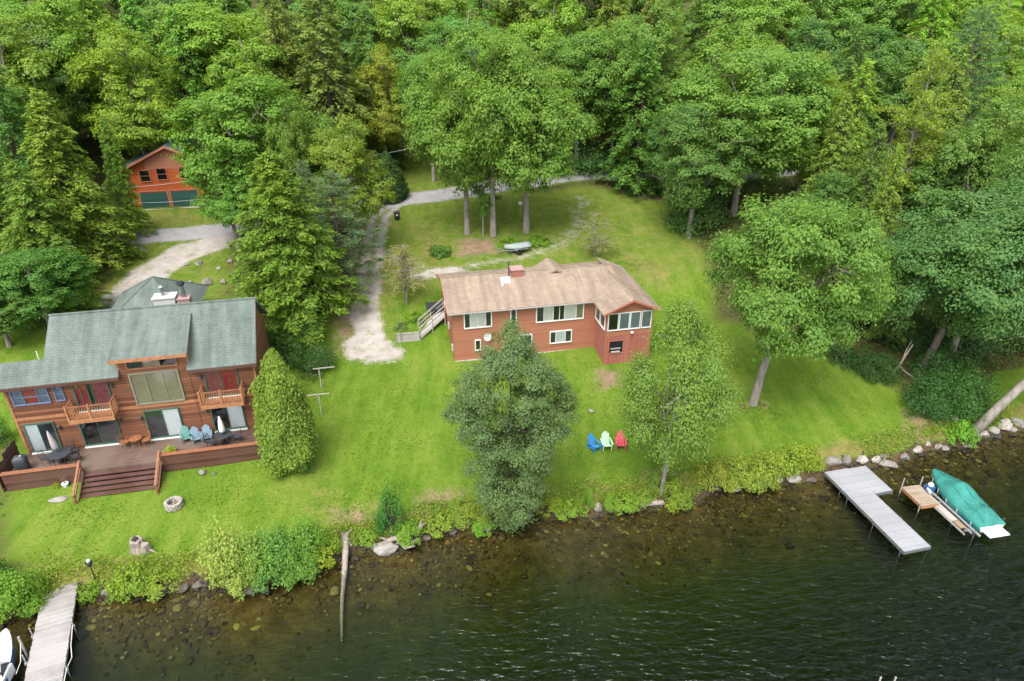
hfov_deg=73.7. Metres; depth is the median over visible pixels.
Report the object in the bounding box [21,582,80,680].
plank dock
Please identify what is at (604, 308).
red house
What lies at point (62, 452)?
patio table
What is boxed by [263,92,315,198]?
broadleaf tree
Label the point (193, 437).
adirondack chair
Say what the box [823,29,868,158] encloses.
hemlock tree
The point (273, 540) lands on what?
shrub
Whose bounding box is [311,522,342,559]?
shrub
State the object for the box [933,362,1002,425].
shrub
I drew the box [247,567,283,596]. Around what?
shrub
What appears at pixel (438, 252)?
shrub
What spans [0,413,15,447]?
shrub
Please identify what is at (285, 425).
cedar tree
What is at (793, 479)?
boulder
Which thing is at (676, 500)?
shrub
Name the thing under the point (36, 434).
sliding door
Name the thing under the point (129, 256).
shrub
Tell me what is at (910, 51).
broadleaf tree
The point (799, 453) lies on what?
shrub
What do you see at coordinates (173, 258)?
driveway
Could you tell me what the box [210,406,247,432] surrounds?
sliding door
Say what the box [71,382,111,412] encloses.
sliding door
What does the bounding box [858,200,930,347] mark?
hemlock tree
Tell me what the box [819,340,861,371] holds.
shrub
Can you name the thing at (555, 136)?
oak tree
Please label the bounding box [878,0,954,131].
hemlock tree
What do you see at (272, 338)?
shrub
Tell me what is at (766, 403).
shrub
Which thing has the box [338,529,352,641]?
fallen log
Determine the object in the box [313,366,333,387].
clothesline post
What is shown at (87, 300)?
hemlock tree
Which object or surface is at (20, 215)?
hemlock tree
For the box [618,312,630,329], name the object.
porch window
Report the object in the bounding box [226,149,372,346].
hemlock tree
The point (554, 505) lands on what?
shrub
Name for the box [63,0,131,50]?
hemlock tree
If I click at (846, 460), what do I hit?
boulder
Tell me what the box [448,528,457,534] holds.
boulder
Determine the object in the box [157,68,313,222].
maple tree
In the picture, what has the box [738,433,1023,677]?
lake
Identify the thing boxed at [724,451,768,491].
shrub
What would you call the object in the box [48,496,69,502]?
stone slab
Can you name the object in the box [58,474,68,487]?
flower pot
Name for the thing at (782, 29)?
broadleaf tree
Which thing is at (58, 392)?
window
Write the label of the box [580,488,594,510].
shrub
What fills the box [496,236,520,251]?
shrub
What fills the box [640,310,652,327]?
porch window
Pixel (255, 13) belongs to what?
broadleaf tree
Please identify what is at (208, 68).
broadleaf tree
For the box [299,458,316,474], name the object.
shrub
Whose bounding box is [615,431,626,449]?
adirondack chair
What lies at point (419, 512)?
shore weeds
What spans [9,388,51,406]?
window
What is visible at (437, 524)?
shrub
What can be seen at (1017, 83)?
broadleaf tree
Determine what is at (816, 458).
shrub
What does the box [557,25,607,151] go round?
broadleaf tree
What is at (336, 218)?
pine tree
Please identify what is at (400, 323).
shrub
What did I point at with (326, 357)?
shrub
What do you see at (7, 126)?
hemlock tree
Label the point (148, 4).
broadleaf tree
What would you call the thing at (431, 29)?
broadleaf tree
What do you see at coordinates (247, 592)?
boulder
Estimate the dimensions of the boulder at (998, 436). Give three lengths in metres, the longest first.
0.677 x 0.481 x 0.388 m
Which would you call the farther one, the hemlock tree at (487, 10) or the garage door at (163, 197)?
the hemlock tree at (487, 10)
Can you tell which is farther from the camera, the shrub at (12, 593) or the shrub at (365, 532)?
the shrub at (365, 532)
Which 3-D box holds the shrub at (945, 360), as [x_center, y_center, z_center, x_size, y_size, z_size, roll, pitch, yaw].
[32.779,1.898,51.325,5.341,3.546,5.726,-16,32,-27]
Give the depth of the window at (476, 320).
51.74 m
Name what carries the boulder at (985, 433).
on the lawn at (34, 531)
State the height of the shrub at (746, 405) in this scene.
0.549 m
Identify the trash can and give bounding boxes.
[393,211,399,220]
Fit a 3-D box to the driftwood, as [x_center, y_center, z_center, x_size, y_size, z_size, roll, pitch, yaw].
[-6.091,11.062,38.387,2.643,0.968,1.086,-8,29,-14]
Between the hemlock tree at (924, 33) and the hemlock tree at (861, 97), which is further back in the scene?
the hemlock tree at (924, 33)
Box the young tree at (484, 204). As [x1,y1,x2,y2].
[462,145,502,234]
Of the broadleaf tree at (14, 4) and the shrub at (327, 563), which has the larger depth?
the broadleaf tree at (14, 4)
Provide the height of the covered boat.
1.548 m
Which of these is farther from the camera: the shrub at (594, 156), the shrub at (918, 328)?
the shrub at (594, 156)
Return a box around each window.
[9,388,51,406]
[52,387,65,401]
[125,358,177,369]
[127,369,185,405]
[138,170,151,181]
[155,167,168,180]
[178,167,186,178]
[463,312,491,328]
[475,339,480,350]
[510,310,516,322]
[519,334,531,344]
[536,304,583,322]
[549,329,571,343]
[595,307,599,322]
[599,313,605,329]
[607,313,619,331]
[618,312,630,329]
[629,311,641,328]
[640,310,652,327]
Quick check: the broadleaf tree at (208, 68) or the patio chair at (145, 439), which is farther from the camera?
the broadleaf tree at (208, 68)
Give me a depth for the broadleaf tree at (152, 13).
78.97 m
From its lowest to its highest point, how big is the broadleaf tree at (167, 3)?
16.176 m
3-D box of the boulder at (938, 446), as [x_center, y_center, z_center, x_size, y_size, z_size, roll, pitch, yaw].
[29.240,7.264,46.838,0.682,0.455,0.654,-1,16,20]
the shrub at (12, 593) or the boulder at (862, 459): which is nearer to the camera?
the shrub at (12, 593)
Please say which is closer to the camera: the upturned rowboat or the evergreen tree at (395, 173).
the upturned rowboat
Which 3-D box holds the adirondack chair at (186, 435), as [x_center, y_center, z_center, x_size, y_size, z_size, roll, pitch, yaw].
[-20.934,6.021,43.755,0.672,0.914,0.869,-13,31,-23]
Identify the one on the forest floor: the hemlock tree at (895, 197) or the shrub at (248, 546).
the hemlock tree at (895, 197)
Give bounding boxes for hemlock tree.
[0,62,60,221]
[0,159,102,309]
[0,167,36,258]
[7,178,104,298]
[17,101,145,269]
[38,234,114,313]
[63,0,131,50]
[68,0,110,135]
[99,114,158,236]
[115,0,176,153]
[149,34,182,114]
[157,7,230,133]
[204,0,261,35]
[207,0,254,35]
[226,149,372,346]
[258,0,313,125]
[287,0,386,172]
[291,127,342,236]
[344,10,408,164]
[351,33,408,169]
[459,0,508,37]
[586,0,636,146]
[594,37,665,194]
[677,1,717,64]
[787,92,857,246]
[788,21,874,197]
[789,58,879,220]
[791,0,840,85]
[808,119,892,288]
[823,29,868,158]
[836,145,904,323]
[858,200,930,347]
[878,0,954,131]
[890,44,972,215]
[921,0,967,51]
[988,49,1023,127]
[990,59,1023,128]
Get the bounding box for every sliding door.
[22,421,62,454]
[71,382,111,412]
[78,417,122,448]
[142,407,184,440]
[202,369,239,398]
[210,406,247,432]
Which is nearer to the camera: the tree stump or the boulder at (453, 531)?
the tree stump
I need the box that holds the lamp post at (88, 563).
[85,559,96,580]
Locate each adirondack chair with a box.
[180,425,191,443]
[189,426,201,444]
[201,424,211,442]
[586,433,601,452]
[600,431,613,450]
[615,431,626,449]
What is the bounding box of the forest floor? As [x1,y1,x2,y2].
[0,0,1023,564]
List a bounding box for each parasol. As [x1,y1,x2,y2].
[46,430,66,463]
[218,415,228,444]
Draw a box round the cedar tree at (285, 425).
[247,347,318,478]
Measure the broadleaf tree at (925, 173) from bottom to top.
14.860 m
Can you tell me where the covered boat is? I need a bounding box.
[931,469,1009,537]
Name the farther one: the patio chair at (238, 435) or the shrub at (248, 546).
the patio chair at (238, 435)
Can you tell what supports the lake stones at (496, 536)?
on the lake bed
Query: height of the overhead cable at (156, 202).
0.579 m
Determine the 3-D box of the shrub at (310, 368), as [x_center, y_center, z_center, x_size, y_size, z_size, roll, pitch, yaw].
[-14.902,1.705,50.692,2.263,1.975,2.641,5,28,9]
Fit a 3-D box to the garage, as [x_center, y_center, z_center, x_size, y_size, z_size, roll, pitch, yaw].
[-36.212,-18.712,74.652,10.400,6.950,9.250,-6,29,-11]
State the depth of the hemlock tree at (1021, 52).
97.06 m
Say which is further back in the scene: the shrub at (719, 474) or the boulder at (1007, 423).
the boulder at (1007, 423)
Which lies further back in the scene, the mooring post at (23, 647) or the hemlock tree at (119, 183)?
the hemlock tree at (119, 183)
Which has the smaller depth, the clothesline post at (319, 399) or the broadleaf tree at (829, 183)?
the clothesline post at (319, 399)
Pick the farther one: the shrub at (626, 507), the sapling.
the sapling
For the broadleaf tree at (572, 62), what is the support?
on the forest floor
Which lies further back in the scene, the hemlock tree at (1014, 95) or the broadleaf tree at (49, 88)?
the hemlock tree at (1014, 95)
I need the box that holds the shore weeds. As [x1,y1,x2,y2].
[0,405,1023,614]
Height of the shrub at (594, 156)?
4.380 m
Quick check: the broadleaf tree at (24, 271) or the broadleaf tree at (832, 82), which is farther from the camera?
the broadleaf tree at (832, 82)
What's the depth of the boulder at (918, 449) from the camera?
46.13 m
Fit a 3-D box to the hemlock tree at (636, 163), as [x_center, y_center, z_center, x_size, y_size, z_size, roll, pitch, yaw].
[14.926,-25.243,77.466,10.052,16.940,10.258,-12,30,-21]
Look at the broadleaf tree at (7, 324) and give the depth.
48.77 m
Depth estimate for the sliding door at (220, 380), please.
43.25 m
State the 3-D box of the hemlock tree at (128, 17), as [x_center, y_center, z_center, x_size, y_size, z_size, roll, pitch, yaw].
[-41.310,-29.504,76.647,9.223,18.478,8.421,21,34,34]
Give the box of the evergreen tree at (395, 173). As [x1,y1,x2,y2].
[366,150,408,203]
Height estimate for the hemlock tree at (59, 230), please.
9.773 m
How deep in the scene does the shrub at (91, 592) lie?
35.33 m
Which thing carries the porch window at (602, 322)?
in the red house at (604, 308)
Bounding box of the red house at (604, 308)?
[436,257,661,364]
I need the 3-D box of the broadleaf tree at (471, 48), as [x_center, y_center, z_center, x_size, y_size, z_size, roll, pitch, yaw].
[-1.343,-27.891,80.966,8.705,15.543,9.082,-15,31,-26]
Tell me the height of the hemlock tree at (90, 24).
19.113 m
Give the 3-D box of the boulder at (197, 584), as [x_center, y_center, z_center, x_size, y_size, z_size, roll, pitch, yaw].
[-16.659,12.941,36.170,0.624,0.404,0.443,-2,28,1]
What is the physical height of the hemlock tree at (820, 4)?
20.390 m
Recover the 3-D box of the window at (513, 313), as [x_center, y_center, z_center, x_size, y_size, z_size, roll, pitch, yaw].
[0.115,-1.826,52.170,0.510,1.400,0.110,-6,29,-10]
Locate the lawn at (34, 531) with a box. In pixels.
[0,151,1023,621]
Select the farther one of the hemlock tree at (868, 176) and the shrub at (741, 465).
the hemlock tree at (868, 176)
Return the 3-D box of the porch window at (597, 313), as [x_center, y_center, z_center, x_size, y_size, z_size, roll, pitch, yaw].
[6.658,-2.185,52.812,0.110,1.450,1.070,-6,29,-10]
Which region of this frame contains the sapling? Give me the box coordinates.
[575,211,619,256]
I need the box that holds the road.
[3,169,796,256]
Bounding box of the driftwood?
[379,521,424,549]
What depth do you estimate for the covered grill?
40.79 m
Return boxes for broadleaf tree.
[0,0,69,16]
[0,0,75,26]
[0,0,151,162]
[0,10,101,162]
[0,14,78,169]
[0,245,101,327]
[0,275,36,347]
[1,31,94,178]
[63,22,189,155]
[105,0,148,42]
[130,0,216,29]
[134,0,227,79]
[145,0,209,97]
[147,0,276,131]
[178,136,254,250]
[196,50,232,90]
[201,36,292,149]
[238,3,293,44]
[254,6,340,120]
[263,0,342,45]
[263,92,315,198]
[288,0,389,113]
[295,111,368,226]
[336,0,371,12]
[345,0,403,53]
[349,44,410,150]
[367,0,445,83]
[390,18,479,94]
[390,39,464,181]
[405,0,491,48]
[428,10,501,81]
[431,314,584,538]
[464,35,535,83]
[490,0,550,44]
[505,0,590,71]
[529,0,638,48]
[535,28,628,175]
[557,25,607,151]
[579,18,662,173]
[587,0,689,41]
[614,0,694,155]
[615,0,670,154]
[634,0,691,29]
[641,113,710,202]
[648,100,764,238]
[655,40,845,216]
[673,17,795,125]
[676,0,744,97]
[694,0,811,86]
[713,0,801,43]
[777,0,809,38]
[778,0,896,66]
[781,14,850,77]
[787,48,850,203]
[803,169,868,276]
[820,24,906,102]
[838,0,934,44]
[852,34,965,159]
[870,0,941,37]
[875,169,1023,377]
[899,133,1008,218]
[910,187,1023,366]
[916,86,1023,222]
[929,0,985,41]
[931,10,1023,124]
[938,0,1023,131]
[958,0,1023,71]
[966,0,1023,19]
[979,137,1023,182]
[984,147,1023,208]
[993,85,1023,180]
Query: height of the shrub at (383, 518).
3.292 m
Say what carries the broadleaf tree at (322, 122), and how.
on the forest floor
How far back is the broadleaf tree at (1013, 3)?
100.02 m
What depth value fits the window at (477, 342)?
52.66 m
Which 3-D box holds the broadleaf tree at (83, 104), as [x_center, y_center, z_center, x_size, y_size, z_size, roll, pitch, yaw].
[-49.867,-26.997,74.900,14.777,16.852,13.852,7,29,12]
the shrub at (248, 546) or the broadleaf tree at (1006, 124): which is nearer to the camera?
the shrub at (248, 546)
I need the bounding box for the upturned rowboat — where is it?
[504,241,530,248]
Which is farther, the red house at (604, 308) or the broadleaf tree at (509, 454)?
the red house at (604, 308)
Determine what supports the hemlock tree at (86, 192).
on the forest floor
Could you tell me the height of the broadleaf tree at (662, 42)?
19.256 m
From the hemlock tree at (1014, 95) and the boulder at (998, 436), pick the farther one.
the hemlock tree at (1014, 95)
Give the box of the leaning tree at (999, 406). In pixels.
[970,317,1023,437]
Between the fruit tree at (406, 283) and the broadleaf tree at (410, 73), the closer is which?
the fruit tree at (406, 283)
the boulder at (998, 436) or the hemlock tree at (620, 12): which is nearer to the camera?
the boulder at (998, 436)
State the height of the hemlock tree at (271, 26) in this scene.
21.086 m
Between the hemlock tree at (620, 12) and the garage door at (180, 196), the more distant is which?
the hemlock tree at (620, 12)
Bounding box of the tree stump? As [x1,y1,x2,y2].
[129,535,155,555]
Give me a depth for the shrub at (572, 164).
81.76 m
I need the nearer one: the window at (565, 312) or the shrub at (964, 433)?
the shrub at (964, 433)
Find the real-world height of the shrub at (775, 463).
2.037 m
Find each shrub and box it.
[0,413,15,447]
[0,553,14,577]
[0,567,51,624]
[18,587,53,614]
[22,302,65,329]
[52,482,60,489]
[74,580,101,605]
[104,577,129,603]
[105,559,153,603]
[119,249,138,259]
[135,561,184,602]
[196,515,267,601]
[228,524,277,587]
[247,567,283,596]
[248,519,299,591]
[265,316,292,355]
[271,531,322,591]
[274,312,324,359]
[276,331,312,369]
[281,513,332,569]
[297,350,324,381]
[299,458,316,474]
[301,338,338,374]
[305,535,336,572]
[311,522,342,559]
[355,526,379,547]
[373,478,409,537]
[394,321,407,330]
[394,517,423,548]
[401,309,422,322]
[423,507,462,538]
[427,244,451,259]
[444,498,471,527]
[449,498,490,530]
[470,515,495,537]
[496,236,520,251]
[527,235,554,247]
[533,140,582,172]
[537,495,567,518]
[552,495,589,520]
[564,137,615,176]
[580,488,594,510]
[598,492,614,512]
[605,488,640,515]
[625,177,662,198]
[631,488,653,508]
[645,465,675,491]
[660,184,730,237]
[662,477,695,513]
[670,213,714,233]
[696,460,736,493]
[705,453,738,481]
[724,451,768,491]
[738,402,749,411]
[742,465,780,494]
[748,448,794,485]
[759,400,770,408]
[775,441,817,477]
[799,441,828,471]
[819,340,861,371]
[843,345,906,387]
[865,305,939,356]
[899,367,968,426]
[907,341,983,390]
[919,307,1006,363]
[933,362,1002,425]
[944,415,981,449]
[982,321,1023,354]
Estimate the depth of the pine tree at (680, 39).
89.36 m
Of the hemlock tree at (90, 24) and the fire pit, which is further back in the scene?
the hemlock tree at (90, 24)
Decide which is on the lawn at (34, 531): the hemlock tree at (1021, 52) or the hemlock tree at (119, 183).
the hemlock tree at (119, 183)
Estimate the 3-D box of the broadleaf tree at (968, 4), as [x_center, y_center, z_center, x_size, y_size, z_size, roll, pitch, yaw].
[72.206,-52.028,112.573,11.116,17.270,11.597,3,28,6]
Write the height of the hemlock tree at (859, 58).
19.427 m
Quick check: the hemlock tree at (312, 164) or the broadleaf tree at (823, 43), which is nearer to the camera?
the hemlock tree at (312, 164)
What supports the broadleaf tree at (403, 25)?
on the forest floor
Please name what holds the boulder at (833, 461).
on the lawn at (34, 531)
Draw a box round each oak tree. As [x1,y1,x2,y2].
[396,44,517,234]
[426,4,557,236]
[457,54,605,233]
[697,185,915,406]
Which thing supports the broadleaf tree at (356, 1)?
on the forest floor
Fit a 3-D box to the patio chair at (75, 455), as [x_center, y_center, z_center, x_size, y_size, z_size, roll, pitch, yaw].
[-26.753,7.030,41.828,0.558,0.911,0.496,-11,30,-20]
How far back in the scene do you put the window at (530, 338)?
53.34 m
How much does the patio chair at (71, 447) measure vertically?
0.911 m
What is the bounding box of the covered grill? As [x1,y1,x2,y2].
[11,454,30,470]
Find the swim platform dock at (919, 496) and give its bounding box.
[893,476,939,532]
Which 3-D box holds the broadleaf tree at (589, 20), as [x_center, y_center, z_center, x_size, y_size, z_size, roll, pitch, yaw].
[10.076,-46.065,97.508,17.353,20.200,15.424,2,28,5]
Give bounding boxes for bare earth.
[340,191,933,531]
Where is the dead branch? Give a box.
[893,341,912,376]
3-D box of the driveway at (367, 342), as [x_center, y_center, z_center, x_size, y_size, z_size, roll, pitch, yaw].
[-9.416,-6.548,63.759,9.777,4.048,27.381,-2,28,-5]
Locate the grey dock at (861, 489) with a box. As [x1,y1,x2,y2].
[824,465,930,587]
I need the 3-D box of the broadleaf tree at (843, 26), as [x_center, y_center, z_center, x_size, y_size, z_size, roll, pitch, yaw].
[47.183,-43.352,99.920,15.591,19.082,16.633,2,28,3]
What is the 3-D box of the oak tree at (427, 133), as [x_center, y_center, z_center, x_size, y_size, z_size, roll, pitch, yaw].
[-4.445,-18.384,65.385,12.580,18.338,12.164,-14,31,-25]
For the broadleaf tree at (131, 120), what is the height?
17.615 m
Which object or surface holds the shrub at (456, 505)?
on the lawn at (34, 531)
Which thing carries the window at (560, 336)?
in the red house at (604, 308)
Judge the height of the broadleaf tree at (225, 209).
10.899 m
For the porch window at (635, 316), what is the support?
in the red house at (604, 308)
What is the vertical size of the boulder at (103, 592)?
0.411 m
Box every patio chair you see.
[37,450,50,465]
[64,439,76,453]
[69,446,80,462]
[116,433,131,449]
[140,430,151,447]
[204,433,217,446]
[233,427,241,442]
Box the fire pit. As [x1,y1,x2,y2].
[163,496,183,511]
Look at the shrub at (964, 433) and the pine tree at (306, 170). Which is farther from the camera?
the pine tree at (306, 170)
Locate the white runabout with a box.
[0,628,15,680]
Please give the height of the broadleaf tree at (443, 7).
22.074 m
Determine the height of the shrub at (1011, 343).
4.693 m
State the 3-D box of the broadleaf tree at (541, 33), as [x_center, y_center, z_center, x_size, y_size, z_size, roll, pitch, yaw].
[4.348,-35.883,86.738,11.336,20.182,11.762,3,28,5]
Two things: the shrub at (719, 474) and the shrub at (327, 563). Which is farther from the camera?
the shrub at (719, 474)
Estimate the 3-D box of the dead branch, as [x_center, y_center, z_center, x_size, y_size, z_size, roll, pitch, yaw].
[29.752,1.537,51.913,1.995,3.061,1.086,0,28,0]
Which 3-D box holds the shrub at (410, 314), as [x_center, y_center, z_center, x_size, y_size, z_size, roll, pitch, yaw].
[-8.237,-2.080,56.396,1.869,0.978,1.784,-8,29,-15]
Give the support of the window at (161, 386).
in the lake house at (159, 358)
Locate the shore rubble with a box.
[0,428,1022,628]
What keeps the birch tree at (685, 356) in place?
on the lawn at (34, 531)
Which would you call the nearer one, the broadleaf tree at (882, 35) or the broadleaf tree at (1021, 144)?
the broadleaf tree at (1021, 144)
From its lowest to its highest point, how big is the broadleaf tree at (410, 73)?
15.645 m
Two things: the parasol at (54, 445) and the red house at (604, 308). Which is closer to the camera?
the parasol at (54, 445)
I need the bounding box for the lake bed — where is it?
[0,428,1023,680]
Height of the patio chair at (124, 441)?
0.911 m
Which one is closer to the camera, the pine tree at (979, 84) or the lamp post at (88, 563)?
the lamp post at (88, 563)
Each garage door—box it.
[138,190,170,207]
[169,188,200,206]
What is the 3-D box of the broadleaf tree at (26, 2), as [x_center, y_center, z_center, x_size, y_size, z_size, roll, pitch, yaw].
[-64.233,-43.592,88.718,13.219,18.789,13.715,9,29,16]
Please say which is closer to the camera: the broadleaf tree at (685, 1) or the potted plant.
the potted plant
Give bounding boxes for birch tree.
[305,108,397,256]
[610,290,752,494]
[850,36,970,248]
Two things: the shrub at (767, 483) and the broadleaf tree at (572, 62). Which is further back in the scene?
the broadleaf tree at (572, 62)
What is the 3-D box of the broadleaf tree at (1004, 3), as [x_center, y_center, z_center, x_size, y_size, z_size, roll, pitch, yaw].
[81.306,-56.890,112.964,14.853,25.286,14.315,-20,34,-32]
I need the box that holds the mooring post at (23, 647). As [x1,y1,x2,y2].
[16,636,28,673]
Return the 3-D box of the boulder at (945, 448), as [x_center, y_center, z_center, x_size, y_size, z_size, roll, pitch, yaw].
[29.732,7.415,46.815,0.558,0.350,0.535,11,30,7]
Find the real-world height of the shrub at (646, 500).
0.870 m
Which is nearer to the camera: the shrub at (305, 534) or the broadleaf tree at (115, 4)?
the shrub at (305, 534)
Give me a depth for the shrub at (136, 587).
35.12 m
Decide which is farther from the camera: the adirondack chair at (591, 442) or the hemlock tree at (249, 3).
the hemlock tree at (249, 3)
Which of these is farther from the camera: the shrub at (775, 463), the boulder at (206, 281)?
the boulder at (206, 281)
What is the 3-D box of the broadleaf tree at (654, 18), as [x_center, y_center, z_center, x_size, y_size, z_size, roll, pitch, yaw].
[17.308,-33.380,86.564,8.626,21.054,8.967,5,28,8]
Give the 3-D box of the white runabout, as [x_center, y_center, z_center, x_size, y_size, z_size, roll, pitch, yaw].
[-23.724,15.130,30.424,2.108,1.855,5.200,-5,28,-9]
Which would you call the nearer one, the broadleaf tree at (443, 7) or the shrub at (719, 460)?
the shrub at (719, 460)
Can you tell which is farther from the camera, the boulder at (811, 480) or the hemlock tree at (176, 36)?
the hemlock tree at (176, 36)
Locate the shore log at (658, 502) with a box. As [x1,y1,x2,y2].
[640,499,663,506]
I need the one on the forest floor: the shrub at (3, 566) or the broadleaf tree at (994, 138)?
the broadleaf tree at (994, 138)
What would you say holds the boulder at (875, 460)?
on the lawn at (34, 531)
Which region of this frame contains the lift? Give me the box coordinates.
[910,482,1004,568]
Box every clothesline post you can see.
[307,393,328,414]
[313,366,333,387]
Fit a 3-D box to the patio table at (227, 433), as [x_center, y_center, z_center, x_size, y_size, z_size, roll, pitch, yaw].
[-18.357,6.245,43.532,1.060,0.701,1.060,-6,29,-11]
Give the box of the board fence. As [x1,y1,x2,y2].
[0,439,19,491]
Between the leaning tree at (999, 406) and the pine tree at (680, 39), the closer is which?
the leaning tree at (999, 406)
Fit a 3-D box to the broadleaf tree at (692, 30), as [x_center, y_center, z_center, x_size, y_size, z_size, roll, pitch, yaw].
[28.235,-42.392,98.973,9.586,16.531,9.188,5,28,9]
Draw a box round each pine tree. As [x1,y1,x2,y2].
[293,159,343,254]
[295,169,389,290]
[657,0,694,113]
[886,3,1011,151]
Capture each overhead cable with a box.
[100,176,212,187]
[114,199,197,202]
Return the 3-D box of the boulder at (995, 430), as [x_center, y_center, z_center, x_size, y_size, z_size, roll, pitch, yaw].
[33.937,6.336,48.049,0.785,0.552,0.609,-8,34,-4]
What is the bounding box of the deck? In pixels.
[0,427,262,504]
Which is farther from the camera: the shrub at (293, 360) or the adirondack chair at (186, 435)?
the shrub at (293, 360)
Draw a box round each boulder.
[100,589,107,595]
[158,588,169,594]
[177,583,189,592]
[192,580,203,588]
[194,260,202,265]
[198,470,205,474]
[201,278,212,284]
[245,584,262,595]
[373,541,397,555]
[422,534,430,540]
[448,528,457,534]
[594,502,601,510]
[771,475,783,484]
[787,473,801,482]
[807,476,816,483]
[825,456,841,465]
[842,455,851,464]
[856,455,868,463]
[871,455,880,462]
[879,459,897,467]
[901,453,909,459]
[912,445,922,452]
[935,443,942,449]
[942,445,949,450]
[980,430,988,436]
[989,426,999,434]
[994,433,1001,439]
[998,418,1012,430]
[1009,417,1023,426]
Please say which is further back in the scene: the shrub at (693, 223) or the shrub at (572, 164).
the shrub at (572, 164)
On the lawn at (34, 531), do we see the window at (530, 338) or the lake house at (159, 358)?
the lake house at (159, 358)
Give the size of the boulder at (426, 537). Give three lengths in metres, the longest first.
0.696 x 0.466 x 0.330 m
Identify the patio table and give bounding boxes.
[48,447,70,465]
[128,434,141,447]
[214,429,231,445]
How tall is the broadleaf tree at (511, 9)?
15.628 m
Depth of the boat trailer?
65.47 m
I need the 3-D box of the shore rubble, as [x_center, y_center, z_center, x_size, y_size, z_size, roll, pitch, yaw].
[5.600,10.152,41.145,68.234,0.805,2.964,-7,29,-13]
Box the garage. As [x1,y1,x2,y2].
[115,132,231,209]
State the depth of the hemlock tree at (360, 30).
77.20 m
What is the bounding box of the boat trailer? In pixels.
[496,247,527,254]
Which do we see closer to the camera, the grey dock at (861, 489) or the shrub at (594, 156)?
the grey dock at (861, 489)
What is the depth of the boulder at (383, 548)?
38.21 m
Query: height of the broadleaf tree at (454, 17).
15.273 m
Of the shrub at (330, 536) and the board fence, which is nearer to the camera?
the shrub at (330, 536)
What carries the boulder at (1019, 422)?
on the lawn at (34, 531)
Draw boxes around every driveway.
[95,234,242,309]
[345,207,463,362]
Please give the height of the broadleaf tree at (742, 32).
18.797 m
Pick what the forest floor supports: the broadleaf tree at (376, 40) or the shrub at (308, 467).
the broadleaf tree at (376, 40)
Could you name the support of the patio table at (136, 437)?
on the deck
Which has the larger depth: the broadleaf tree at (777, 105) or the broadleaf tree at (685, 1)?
the broadleaf tree at (685, 1)
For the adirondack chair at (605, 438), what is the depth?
45.04 m
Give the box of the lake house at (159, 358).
[0,276,269,454]
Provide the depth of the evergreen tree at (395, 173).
74.37 m
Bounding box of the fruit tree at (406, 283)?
[380,242,436,304]
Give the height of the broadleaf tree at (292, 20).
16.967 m
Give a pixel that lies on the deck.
(108, 463)
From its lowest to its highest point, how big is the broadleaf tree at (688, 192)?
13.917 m
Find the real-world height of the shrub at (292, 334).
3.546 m
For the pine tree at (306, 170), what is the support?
on the forest floor
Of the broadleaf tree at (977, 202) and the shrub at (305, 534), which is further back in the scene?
the broadleaf tree at (977, 202)
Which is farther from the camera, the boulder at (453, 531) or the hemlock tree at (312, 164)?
the hemlock tree at (312, 164)
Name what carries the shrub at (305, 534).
on the lawn at (34, 531)
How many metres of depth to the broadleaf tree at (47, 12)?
70.46 m
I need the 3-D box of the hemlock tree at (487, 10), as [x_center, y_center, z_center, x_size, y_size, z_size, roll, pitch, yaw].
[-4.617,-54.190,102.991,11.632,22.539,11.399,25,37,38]
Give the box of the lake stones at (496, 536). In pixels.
[0,436,1023,680]
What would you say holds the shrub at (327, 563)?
on the lawn at (34, 531)
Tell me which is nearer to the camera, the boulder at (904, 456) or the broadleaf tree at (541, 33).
the boulder at (904, 456)
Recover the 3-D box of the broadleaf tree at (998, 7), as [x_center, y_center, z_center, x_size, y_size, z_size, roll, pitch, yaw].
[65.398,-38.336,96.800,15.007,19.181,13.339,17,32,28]
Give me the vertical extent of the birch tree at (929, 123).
21.305 m
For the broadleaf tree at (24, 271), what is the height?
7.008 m
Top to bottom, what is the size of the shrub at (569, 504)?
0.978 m
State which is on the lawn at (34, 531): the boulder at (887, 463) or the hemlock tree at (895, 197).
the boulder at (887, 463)
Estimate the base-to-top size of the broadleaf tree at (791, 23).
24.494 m
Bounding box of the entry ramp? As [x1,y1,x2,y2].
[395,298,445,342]
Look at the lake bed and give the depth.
37.20 m
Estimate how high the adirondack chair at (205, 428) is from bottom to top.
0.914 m
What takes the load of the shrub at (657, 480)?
on the lawn at (34, 531)
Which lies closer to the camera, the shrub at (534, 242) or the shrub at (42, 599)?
the shrub at (42, 599)
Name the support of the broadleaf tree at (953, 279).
on the forest floor
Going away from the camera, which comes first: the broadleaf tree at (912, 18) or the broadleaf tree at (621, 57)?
the broadleaf tree at (621, 57)
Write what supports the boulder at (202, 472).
on the lawn at (34, 531)
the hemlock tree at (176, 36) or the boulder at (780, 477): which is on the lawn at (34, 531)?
the boulder at (780, 477)
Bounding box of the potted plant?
[163,444,175,452]
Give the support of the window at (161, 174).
in the garage
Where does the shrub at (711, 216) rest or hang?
on the lawn at (34, 531)
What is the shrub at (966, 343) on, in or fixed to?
on the forest floor
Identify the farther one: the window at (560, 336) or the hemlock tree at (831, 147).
the hemlock tree at (831, 147)
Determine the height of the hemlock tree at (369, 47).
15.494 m
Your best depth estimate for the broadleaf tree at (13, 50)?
65.09 m
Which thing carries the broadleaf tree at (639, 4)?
on the forest floor

